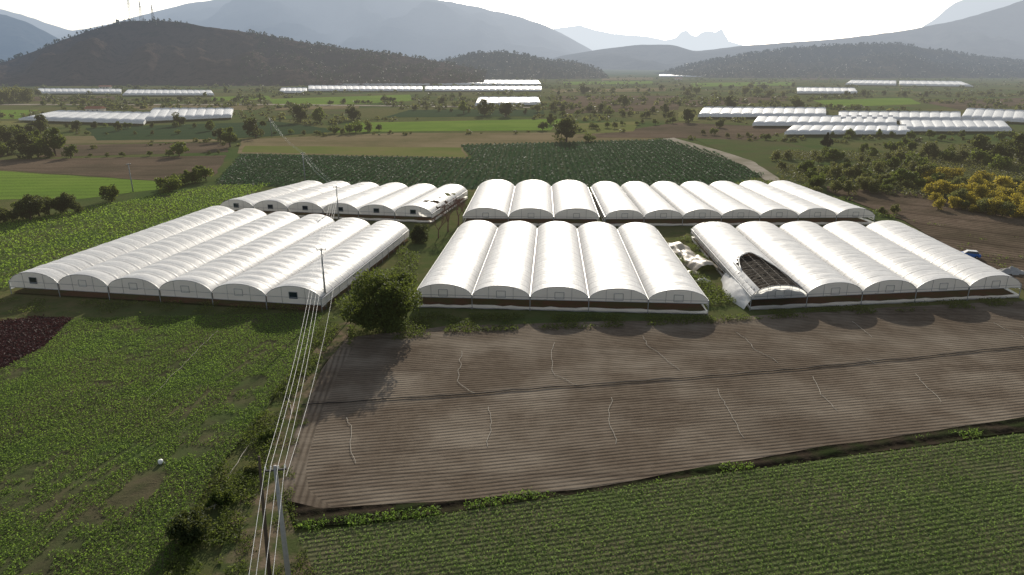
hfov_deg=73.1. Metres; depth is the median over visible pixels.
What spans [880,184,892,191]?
bush
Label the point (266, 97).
field
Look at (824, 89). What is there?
greenhouse
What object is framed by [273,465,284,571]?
power line
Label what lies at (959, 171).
tree
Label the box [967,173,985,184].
tree
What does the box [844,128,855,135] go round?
bush
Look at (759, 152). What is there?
field
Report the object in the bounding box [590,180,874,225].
greenhouse
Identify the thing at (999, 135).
bush
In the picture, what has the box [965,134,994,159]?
tree
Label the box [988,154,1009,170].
bush
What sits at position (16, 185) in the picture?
field
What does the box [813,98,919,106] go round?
field
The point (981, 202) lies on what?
shrub
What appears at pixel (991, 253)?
scrub
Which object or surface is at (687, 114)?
tree
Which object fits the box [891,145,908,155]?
shrub
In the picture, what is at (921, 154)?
shrub
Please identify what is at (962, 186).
tree
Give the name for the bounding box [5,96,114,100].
field
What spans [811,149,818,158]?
shrub
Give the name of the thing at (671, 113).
shrub
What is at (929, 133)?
bush
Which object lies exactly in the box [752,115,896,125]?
greenhouse
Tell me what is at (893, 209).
shrub
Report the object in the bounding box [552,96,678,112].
field
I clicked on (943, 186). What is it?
tree
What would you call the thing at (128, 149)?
field
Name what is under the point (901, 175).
bush
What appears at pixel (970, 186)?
tree
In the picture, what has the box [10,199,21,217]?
tree
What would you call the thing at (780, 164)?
shrub
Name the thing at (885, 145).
bush
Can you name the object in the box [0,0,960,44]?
sky
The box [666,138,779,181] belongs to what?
road
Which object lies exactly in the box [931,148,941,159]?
shrub
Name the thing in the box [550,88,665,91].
field
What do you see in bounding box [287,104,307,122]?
tree
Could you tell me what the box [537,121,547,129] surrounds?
bush
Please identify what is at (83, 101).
shrub
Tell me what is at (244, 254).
greenhouse
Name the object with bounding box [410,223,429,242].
bush
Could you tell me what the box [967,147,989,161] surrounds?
bush
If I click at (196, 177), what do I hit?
tree
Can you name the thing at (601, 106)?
tree
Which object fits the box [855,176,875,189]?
shrub
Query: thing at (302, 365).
power line
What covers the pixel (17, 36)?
hill
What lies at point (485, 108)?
tree
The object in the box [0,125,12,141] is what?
tree
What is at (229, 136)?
tree
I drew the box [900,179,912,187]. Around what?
shrub
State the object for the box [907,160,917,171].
shrub
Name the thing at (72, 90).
greenhouse
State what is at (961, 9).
mountain
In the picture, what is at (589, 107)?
tree
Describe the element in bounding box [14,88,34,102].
shrub
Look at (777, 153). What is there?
shrub
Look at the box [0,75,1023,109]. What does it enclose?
woodland
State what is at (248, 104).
road
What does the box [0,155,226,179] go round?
field
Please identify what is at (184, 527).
bush
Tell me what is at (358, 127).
bush
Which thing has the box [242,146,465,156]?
field
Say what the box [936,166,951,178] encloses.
tree
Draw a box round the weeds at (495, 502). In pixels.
[294,488,536,531]
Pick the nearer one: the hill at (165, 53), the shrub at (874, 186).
the shrub at (874, 186)
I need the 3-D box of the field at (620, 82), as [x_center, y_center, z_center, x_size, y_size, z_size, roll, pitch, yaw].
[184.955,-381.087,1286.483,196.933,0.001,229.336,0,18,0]
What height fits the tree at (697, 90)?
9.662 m
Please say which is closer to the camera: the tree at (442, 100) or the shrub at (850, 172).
the shrub at (850, 172)
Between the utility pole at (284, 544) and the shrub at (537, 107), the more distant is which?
the shrub at (537, 107)
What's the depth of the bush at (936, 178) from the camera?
228.97 m
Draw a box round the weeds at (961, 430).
[528,427,982,498]
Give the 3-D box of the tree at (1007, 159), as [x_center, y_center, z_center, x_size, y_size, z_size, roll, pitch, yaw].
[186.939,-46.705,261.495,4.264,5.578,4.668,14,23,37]
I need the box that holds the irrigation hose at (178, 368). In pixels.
[148,331,215,398]
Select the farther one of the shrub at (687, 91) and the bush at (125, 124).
the shrub at (687, 91)
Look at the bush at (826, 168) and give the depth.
249.96 m
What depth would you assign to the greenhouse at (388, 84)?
1148.23 m
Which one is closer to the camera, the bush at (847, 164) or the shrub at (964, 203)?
the shrub at (964, 203)
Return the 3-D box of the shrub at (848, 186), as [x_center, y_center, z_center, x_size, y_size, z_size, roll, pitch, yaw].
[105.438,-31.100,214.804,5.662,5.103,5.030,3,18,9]
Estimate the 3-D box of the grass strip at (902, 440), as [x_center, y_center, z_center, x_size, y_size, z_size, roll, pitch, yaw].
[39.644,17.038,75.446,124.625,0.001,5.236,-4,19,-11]
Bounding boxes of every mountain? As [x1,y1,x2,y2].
[0,0,591,60]
[554,25,743,50]
[923,0,1022,26]
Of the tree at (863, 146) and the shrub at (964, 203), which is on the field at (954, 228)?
the shrub at (964, 203)
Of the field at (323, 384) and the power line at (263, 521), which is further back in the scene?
the field at (323, 384)
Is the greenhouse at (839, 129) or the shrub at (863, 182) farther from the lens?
the greenhouse at (839, 129)
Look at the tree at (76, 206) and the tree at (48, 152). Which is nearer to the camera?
the tree at (76, 206)
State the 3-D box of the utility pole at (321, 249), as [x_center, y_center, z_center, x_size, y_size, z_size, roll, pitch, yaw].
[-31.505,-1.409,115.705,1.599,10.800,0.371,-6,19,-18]
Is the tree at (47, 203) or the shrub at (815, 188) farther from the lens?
the shrub at (815, 188)
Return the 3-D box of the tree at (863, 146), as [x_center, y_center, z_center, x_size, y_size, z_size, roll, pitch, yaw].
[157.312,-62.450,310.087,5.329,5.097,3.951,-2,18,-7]
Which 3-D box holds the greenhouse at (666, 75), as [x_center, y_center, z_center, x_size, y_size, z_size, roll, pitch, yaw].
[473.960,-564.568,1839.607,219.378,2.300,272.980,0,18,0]
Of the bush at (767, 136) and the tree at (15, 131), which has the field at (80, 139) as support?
the tree at (15, 131)
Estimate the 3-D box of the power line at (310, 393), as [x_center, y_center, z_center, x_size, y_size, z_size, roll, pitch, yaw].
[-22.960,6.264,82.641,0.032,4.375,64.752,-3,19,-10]
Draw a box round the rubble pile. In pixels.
[998,266,1023,274]
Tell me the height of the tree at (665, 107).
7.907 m
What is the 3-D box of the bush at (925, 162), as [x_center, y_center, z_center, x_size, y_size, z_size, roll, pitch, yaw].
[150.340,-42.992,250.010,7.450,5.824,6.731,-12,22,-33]
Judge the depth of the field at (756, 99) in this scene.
719.89 m
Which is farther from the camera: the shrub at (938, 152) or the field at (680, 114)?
the field at (680, 114)
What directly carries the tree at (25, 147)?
on the ground
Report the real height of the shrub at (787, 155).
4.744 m
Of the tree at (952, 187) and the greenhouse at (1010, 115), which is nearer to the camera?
the tree at (952, 187)
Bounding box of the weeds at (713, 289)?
[675,235,735,306]
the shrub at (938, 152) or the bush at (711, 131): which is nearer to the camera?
the shrub at (938, 152)
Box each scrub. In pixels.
[734,177,900,217]
[775,149,1023,198]
[912,219,1023,267]
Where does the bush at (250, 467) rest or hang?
on the ground
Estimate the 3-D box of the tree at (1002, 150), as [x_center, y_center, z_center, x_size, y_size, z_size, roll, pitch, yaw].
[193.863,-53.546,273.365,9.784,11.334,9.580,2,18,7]
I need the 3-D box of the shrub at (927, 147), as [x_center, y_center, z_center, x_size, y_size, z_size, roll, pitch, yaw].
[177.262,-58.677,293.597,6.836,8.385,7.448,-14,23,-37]
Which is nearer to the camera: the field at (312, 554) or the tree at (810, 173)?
the field at (312, 554)
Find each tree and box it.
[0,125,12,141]
[0,141,9,156]
[0,207,7,223]
[1,143,16,154]
[4,132,38,158]
[9,194,44,220]
[10,127,24,137]
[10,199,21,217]
[22,125,40,134]
[25,132,38,155]
[26,114,49,133]
[29,141,43,156]
[29,195,50,215]
[31,130,42,139]
[36,127,66,155]
[38,144,53,157]
[40,196,58,214]
[50,202,67,213]
[53,192,75,212]
[60,144,78,157]
[66,200,84,213]
[70,120,82,130]
[90,121,97,127]
[113,121,122,130]
[171,112,185,125]
[181,170,191,183]
[188,167,203,182]
[204,120,214,130]
[212,128,222,141]
[220,127,237,146]
[242,117,265,137]
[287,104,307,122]
[311,107,325,122]
[339,268,423,333]
[345,104,360,119]
[428,213,448,237]
[437,97,446,103]
[437,200,458,231]
[447,197,466,224]
[458,101,467,113]
[477,99,494,115]
[499,102,513,116]
[546,113,556,124]
[551,117,578,141]
[559,104,567,111]
[579,83,589,92]
[586,104,591,110]
[597,103,605,111]
[618,95,629,106]
[644,111,650,116]
[659,103,668,112]
[681,108,694,122]
[692,87,700,93]
[715,118,723,127]
[724,96,736,106]
[791,96,804,106]
[799,160,811,169]
[804,167,818,177]
[819,132,833,146]
[857,143,868,151]
[868,146,878,155]
[882,176,896,185]
[899,137,909,143]
[901,91,909,96]
[913,176,926,186]
[920,169,937,177]
[921,184,938,194]
[923,176,935,186]
[927,192,943,200]
[929,179,953,195]
[931,173,943,180]
[932,199,945,209]
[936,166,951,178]
[947,167,965,176]
[948,183,966,191]
[948,184,965,192]
[948,196,959,207]
[949,172,957,179]
[952,198,966,209]
[958,130,965,136]
[961,191,980,206]
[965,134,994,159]
[965,182,976,195]
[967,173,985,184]
[968,204,979,211]
[972,184,989,198]
[973,170,986,179]
[981,170,995,181]
[982,154,993,164]
[982,180,994,193]
[985,190,1007,197]
[986,138,1015,162]
[986,198,1008,215]
[989,186,1004,193]
[993,175,1018,190]
[998,188,1015,197]
[999,194,1012,202]
[1000,183,1012,187]
[1002,156,1012,168]
[1004,131,1023,162]
[1009,193,1022,209]
[1011,210,1020,217]
[1014,185,1023,196]
[1017,197,1023,215]
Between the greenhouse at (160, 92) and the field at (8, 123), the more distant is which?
the greenhouse at (160, 92)
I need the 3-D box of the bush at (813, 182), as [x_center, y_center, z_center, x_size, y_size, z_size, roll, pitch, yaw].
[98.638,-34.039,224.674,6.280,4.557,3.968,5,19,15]
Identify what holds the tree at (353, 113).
on the ground
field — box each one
[0,110,36,118]
[0,121,26,126]
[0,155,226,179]
[0,171,158,199]
[0,185,265,290]
[0,313,320,574]
[0,317,71,366]
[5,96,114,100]
[13,136,216,143]
[39,142,228,156]
[87,121,331,139]
[128,105,268,109]
[211,96,271,100]
[216,139,759,188]
[238,132,655,157]
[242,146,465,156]
[256,110,350,119]
[270,94,412,105]
[275,106,357,109]
[282,347,351,508]
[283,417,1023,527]
[299,433,1023,574]
[303,301,1023,509]
[336,119,560,132]
[388,110,543,116]
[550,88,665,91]
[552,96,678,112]
[552,121,639,133]
[563,81,652,84]
[581,123,789,139]
[601,77,652,79]
[678,109,697,120]
[684,96,786,106]
[691,82,792,86]
[695,138,846,188]
[802,78,901,79]
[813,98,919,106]
[826,186,1023,289]
[921,89,1023,94]
[925,98,1023,109]
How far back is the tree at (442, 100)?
641.75 m
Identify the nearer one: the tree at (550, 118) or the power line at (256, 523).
the power line at (256, 523)
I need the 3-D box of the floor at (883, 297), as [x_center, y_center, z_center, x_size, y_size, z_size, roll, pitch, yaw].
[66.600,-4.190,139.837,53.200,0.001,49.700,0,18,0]
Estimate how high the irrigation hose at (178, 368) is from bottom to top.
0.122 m
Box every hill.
[0,14,58,61]
[0,20,487,85]
[443,52,605,78]
[552,0,1023,69]
[657,44,1023,77]
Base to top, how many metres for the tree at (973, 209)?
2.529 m
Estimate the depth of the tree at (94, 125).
425.54 m
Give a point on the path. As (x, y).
(293, 541)
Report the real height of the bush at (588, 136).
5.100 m
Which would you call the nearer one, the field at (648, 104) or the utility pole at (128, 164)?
the utility pole at (128, 164)
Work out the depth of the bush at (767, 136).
363.08 m
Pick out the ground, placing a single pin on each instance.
(430, 250)
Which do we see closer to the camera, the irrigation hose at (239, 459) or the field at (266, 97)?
the irrigation hose at (239, 459)
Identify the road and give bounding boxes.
[2,104,529,107]
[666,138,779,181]
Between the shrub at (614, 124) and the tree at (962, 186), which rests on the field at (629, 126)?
the shrub at (614, 124)
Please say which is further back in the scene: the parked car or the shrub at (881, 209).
the shrub at (881, 209)
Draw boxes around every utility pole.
[127,163,133,191]
[258,456,271,574]
[264,465,290,574]
[300,152,305,179]
[316,248,326,308]
[333,186,339,219]
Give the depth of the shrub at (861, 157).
282.93 m
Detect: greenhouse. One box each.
[8,206,409,312]
[18,110,150,123]
[38,88,121,93]
[123,89,213,94]
[145,108,232,120]
[220,180,467,222]
[280,87,306,92]
[308,85,421,90]
[343,83,429,84]
[416,220,708,314]
[425,86,540,90]
[439,79,540,84]
[463,179,599,225]
[475,96,540,105]
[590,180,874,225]
[659,74,700,76]
[690,220,1021,310]
[698,106,825,116]
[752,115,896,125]
[784,124,909,134]
[797,87,856,92]
[839,111,960,120]
[846,80,895,84]
[899,80,972,86]
[899,118,1011,130]
[961,108,1023,121]
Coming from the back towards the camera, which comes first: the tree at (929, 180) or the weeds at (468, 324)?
the tree at (929, 180)
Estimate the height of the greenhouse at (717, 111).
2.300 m
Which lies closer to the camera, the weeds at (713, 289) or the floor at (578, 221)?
the weeds at (713, 289)
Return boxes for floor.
[13,239,408,310]
[234,197,462,220]
[420,240,705,312]
[464,213,596,223]
[591,194,867,223]
[693,238,1012,307]
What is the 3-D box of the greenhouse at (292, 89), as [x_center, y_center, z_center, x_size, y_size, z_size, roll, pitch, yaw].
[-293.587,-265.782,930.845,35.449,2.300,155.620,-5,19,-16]
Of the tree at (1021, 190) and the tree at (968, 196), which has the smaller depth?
the tree at (968, 196)
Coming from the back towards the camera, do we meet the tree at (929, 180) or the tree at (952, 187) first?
the tree at (929, 180)
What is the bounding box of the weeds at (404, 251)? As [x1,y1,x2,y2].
[328,245,420,308]
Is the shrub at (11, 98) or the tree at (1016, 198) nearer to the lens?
the tree at (1016, 198)
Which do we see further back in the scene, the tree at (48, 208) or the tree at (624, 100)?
the tree at (624, 100)
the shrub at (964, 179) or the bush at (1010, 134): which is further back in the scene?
the bush at (1010, 134)
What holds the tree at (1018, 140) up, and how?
on the ground
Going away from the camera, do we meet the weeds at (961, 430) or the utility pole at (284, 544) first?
the utility pole at (284, 544)
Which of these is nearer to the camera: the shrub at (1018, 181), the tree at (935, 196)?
the tree at (935, 196)
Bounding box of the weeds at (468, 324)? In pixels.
[346,297,1015,344]
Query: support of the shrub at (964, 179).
on the ground
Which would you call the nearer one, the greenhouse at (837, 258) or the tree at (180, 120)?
the greenhouse at (837, 258)
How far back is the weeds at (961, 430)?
71.24 m
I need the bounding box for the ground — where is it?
[0,70,1023,574]
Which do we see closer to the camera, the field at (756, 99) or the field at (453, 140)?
the field at (453, 140)
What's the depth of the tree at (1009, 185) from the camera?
216.40 m
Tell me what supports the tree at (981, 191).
on the field at (954, 228)
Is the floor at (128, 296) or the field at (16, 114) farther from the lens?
the field at (16, 114)
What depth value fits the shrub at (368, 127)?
405.62 m
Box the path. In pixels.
[210,322,354,574]
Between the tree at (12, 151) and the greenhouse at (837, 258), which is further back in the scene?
the tree at (12, 151)
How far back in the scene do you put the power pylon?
1395.35 m
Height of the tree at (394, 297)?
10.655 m
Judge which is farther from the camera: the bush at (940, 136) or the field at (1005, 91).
the field at (1005, 91)
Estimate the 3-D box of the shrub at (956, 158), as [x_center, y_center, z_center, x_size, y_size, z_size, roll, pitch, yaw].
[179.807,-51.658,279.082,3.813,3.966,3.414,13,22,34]
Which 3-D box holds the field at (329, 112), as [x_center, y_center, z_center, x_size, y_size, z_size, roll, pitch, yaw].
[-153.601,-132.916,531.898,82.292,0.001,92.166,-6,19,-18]
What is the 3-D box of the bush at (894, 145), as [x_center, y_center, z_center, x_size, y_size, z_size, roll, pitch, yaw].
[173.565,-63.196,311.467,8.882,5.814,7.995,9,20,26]
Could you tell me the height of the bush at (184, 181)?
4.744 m
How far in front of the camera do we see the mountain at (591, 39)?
12693.89 m
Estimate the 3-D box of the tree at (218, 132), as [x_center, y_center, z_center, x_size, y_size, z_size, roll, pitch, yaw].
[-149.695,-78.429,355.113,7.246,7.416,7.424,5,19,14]
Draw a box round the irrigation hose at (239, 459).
[213,417,283,508]
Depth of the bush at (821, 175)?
226.60 m
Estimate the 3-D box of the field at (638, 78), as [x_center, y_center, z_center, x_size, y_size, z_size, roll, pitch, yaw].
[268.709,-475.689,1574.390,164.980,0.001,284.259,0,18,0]
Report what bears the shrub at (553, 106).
on the ground
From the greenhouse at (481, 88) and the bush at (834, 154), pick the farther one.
the greenhouse at (481, 88)
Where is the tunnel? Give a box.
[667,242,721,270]
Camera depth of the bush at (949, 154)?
284.31 m
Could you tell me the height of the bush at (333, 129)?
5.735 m
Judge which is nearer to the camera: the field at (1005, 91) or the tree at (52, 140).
the tree at (52, 140)
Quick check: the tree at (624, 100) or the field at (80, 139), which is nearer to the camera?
the field at (80, 139)
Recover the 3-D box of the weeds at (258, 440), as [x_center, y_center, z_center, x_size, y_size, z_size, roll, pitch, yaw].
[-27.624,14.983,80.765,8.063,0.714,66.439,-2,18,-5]
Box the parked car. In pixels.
[961,250,980,258]
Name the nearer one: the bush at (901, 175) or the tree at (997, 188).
the tree at (997, 188)
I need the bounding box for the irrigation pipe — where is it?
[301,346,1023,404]
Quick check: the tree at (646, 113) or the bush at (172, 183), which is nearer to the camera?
the bush at (172, 183)
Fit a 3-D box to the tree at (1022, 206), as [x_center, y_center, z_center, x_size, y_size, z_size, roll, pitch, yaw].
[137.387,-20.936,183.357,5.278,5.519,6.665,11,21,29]
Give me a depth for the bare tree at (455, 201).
175.77 m
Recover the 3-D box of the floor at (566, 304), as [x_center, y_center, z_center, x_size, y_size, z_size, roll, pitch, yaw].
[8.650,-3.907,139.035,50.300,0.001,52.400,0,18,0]
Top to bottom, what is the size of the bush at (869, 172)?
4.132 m
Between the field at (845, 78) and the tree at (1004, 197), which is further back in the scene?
the field at (845, 78)
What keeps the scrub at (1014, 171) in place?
on the ground
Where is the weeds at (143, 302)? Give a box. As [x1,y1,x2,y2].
[0,297,328,314]
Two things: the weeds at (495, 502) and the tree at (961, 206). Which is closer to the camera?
the weeds at (495, 502)
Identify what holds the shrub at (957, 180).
on the ground
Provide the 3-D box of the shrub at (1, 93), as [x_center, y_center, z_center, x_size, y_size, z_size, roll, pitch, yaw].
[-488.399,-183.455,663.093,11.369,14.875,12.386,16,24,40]
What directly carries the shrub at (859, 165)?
on the ground
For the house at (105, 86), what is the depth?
1015.23 m
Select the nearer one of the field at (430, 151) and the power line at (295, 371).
the power line at (295, 371)
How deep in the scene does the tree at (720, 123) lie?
428.93 m
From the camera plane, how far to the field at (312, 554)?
61.76 m
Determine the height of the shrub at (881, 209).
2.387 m
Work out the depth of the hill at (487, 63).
1661.78 m
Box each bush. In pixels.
[5,209,17,220]
[98,184,119,202]
[123,122,132,127]
[153,175,181,192]
[163,505,212,544]
[164,173,186,184]
[166,141,189,156]
[197,165,214,180]
[204,487,235,506]
[242,461,263,475]
[258,427,277,441]
[326,124,340,132]
[344,120,362,132]
[375,124,381,129]
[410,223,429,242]
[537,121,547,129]
[583,132,596,141]
[603,107,614,114]
[669,117,676,122]
[709,128,718,133]
[752,86,762,93]
[762,133,771,138]
[795,160,815,171]
[805,176,825,188]
[811,172,826,185]
[820,146,828,159]
[820,164,830,174]
[824,148,845,162]
[843,162,851,168]
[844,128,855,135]
[856,168,871,175]
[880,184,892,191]
[883,141,894,152]
[883,157,899,168]
[887,141,906,150]
[892,168,919,183]
[902,150,927,165]
[904,141,917,150]
[906,130,915,139]
[917,161,937,169]
[924,129,935,138]
[929,176,938,181]
[937,134,946,139]
[938,145,956,161]
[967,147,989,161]
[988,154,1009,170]
[994,132,1005,138]
[1006,130,1016,138]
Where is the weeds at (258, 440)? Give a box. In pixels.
[158,316,340,574]
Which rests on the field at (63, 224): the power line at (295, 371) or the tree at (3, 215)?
the tree at (3, 215)
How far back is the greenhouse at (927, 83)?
1164.87 m
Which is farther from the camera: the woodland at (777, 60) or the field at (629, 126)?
the woodland at (777, 60)
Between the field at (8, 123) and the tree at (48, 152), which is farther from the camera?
the field at (8, 123)
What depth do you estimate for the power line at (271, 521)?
45.75 m
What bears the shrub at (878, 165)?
on the ground
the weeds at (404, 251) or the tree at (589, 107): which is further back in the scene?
the tree at (589, 107)
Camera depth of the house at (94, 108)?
553.61 m
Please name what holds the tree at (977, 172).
on the ground
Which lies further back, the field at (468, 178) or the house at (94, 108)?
the house at (94, 108)
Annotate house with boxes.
[84,106,105,110]
[98,85,111,88]
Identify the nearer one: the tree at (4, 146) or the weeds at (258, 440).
the weeds at (258, 440)
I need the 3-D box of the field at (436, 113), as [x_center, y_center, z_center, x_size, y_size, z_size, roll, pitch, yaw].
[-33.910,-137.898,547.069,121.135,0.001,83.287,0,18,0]
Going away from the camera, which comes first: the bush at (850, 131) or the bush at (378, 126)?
the bush at (850, 131)
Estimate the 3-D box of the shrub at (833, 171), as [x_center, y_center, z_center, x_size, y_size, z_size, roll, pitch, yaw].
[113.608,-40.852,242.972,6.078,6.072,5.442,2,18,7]
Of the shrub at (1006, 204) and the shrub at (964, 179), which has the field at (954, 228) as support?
the shrub at (1006, 204)
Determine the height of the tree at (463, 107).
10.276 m
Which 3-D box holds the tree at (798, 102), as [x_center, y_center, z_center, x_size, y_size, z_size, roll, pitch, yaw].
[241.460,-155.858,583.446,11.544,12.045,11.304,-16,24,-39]
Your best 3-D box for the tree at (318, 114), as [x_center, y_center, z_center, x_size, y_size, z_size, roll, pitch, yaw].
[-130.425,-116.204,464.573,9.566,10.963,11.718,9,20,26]
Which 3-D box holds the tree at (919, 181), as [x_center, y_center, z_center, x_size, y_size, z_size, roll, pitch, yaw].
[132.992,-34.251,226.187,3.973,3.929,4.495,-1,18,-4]
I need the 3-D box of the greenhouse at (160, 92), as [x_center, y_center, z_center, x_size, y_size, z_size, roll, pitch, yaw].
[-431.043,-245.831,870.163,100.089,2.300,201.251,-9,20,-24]
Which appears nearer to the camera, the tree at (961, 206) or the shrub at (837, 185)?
the tree at (961, 206)
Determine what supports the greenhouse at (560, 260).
on the ground
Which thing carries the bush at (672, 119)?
on the field at (678, 130)
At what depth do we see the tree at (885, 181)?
224.68 m
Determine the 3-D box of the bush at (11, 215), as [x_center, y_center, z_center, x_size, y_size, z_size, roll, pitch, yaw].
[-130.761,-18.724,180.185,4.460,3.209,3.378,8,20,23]
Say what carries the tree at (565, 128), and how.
on the field at (468, 178)
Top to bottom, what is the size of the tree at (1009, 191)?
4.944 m
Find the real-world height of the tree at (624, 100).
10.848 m
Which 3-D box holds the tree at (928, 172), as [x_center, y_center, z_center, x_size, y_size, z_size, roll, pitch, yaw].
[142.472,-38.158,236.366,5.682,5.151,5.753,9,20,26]
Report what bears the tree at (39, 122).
on the ground
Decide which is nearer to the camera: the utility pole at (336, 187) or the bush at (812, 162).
the utility pole at (336, 187)
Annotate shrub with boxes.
[0,89,14,103]
[0,90,10,100]
[4,85,17,97]
[12,87,23,101]
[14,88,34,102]
[34,88,41,95]
[79,98,86,104]
[363,119,372,131]
[533,103,541,111]
[548,100,557,110]
[611,121,617,128]
[667,110,676,117]
[683,88,691,95]
[741,85,749,93]
[764,89,773,96]
[769,150,783,160]
[776,160,786,168]
[782,149,793,159]
[809,186,822,192]
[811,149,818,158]
[814,154,823,162]
[826,163,843,179]
[829,180,842,192]
[842,166,855,177]
[842,180,860,194]
[849,161,866,175]
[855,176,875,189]
[856,172,871,181]
[859,154,865,161]
[868,179,880,193]
[870,160,884,172]
[877,207,888,214]
[878,172,891,183]
[884,151,892,159]
[890,203,900,212]
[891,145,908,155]
[894,147,907,160]
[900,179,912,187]
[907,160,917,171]
[915,162,934,178]
[916,151,925,156]
[919,140,938,157]
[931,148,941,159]
[947,188,974,201]
[949,177,965,185]
[952,154,961,162]
[953,176,968,182]
[956,148,968,163]
[958,200,970,208]
[976,199,994,213]
[993,200,1015,215]
[1011,178,1021,184]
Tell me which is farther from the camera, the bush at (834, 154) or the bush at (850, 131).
the bush at (850, 131)
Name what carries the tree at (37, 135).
on the field at (128, 149)
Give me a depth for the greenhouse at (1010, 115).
498.37 m
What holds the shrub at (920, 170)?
on the ground
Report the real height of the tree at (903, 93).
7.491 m
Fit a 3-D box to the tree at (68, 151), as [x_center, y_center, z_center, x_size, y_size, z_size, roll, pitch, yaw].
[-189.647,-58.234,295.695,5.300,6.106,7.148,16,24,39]
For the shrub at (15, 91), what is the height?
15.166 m
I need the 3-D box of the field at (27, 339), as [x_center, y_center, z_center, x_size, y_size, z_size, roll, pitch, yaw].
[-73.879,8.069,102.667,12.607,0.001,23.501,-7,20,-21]
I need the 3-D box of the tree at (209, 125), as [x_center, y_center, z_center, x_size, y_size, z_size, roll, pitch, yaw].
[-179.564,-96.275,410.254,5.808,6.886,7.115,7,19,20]
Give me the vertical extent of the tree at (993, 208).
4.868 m
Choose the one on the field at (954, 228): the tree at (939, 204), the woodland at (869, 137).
the tree at (939, 204)
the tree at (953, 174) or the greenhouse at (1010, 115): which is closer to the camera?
the tree at (953, 174)
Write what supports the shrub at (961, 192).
on the field at (954, 228)
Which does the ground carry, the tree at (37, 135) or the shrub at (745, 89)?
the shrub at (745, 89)
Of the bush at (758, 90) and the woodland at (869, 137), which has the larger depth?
the bush at (758, 90)
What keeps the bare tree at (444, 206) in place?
on the ground
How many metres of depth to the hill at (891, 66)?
1788.52 m
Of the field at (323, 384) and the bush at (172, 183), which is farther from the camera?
the bush at (172, 183)
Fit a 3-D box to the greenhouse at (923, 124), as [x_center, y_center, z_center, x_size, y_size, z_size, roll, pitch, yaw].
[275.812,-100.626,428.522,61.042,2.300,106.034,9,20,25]
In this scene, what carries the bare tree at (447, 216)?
on the ground
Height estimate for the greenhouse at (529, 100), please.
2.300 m
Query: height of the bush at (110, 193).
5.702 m
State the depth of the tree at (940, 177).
230.61 m
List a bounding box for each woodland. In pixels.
[0,18,487,84]
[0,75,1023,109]
[5,106,1010,148]
[439,49,607,78]
[664,42,1023,77]
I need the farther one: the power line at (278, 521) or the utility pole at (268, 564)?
the utility pole at (268, 564)
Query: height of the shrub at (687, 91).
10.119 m
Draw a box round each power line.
[249,468,264,572]
[256,466,270,573]
[265,248,316,465]
[265,467,277,571]
[271,252,318,463]
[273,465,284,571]
[278,254,321,463]
[285,254,324,461]
[286,282,334,475]
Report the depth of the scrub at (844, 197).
207.84 m
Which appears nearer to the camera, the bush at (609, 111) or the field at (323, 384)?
the field at (323, 384)
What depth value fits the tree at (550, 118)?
449.83 m
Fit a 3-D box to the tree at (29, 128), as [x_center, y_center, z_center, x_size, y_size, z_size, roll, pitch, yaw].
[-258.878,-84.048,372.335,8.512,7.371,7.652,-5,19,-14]
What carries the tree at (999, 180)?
on the ground
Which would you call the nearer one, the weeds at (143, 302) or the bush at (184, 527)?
the bush at (184, 527)
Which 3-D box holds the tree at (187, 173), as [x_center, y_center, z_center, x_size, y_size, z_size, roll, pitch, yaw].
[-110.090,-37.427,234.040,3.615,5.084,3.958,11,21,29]
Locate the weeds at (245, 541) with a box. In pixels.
[231,407,316,574]
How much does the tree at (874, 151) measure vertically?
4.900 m
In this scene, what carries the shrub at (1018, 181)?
on the ground
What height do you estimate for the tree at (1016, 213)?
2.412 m
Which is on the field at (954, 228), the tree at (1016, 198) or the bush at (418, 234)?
the tree at (1016, 198)
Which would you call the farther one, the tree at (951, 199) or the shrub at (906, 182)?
the shrub at (906, 182)
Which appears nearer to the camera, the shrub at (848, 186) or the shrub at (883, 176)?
the shrub at (848, 186)
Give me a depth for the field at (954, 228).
176.24 m
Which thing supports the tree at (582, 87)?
on the ground
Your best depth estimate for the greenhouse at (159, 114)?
507.81 m
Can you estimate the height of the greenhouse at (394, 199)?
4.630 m

